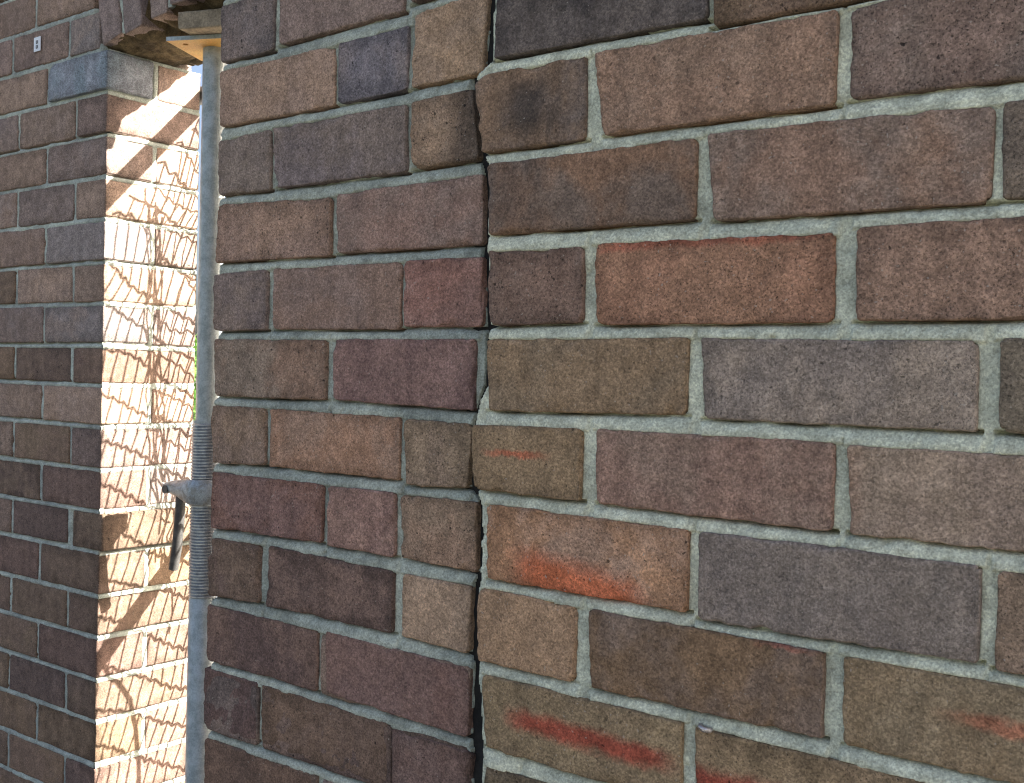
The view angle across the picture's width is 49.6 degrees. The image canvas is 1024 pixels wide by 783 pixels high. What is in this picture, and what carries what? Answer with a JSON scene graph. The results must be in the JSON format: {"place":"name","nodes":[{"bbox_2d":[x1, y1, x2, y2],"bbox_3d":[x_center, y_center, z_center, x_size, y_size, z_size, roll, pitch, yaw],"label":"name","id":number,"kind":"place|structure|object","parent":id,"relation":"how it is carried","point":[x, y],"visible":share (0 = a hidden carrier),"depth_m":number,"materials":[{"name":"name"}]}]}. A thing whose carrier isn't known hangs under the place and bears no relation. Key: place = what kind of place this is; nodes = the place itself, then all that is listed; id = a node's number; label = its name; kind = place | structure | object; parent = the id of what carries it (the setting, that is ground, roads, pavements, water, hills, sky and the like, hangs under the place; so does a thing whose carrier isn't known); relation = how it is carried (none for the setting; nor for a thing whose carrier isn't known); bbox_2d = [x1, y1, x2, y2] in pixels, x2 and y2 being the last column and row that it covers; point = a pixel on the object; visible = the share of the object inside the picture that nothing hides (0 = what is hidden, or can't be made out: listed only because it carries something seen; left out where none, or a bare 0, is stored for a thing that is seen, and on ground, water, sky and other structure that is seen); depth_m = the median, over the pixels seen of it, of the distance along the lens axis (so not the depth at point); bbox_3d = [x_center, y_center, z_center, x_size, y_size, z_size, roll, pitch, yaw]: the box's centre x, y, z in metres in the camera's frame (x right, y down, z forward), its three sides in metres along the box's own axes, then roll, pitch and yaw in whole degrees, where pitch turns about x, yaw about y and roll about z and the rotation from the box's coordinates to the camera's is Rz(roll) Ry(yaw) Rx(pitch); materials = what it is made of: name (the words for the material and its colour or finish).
{"place":"outdoors","nodes":[
{"label":"outdoors","id":0,"kind":"place"},
{"bbox_2d":[191,64,228,361],"label":"sky","id":1,"kind":"structure","parent":0,"point":[196,69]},
{"label":"ground","id":2,"kind":"structure","parent":0,"visible":0},
{"bbox_2d":[0,0,224,782],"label":"brick wall","id":3,"kind":"structure","parent":2,"relation":"on","point":[99,131],"depth_m":2.36,"materials":[{"name":"brown brick"}]},
{"bbox_2d":[162,34,227,782],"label":"steel prop","id":4,"kind":"object","parent":2,"relation":"on","point":[195,493],"visible":0.63,"depth_m":2.19,"materials":[{"name":"grey metal"}]},
{"bbox_2d":[178,8,221,35],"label":"timber block","id":5,"kind":"structure","parent":4,"relation":"on","point":[203,22],"depth_m":2.10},
{"bbox_2d":[203,0,498,782],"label":"brick pier","id":6,"kind":"structure","parent":2,"relation":"on","point":[351,319],"depth_m":1.28,"materials":[{"name":"brown brick"}]},
{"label":"courtyard paving","id":7,"kind":"structure","parent":0,"visible":0},
{"bbox_2d":[192,334,196,419],"bbox_3d":[-1.335,0.573,4.642,0.672,1.680,0.716,2,1,37],"label":"shrub","id":8,"kind":"object","parent":7,"relation":"on","point":[194,407],"visible":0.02,"depth_m":4.50,"materials":[{"name":"green plant"}]},
{"bbox_2d":[200,86,226,197],"bbox_3d":[-0.348,0.385,2.209,1.462,2.160,0.050,2,1,37],"label":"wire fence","id":9,"kind":"object","parent":7,"relation":"on","point":[201,98],"depth_m":2.45,"materials":[{"name":"metal"}]},
{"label":"footpath","id":10,"kind":"structure","parent":0,"visible":0},
{"bbox_2d":[471,0,1023,782],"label":"brick wall","id":11,"kind":"structure","parent":10,"relation":"on","point":[747,448],"depth_m":0.94,"materials":[{"name":"brick"}]}
]}

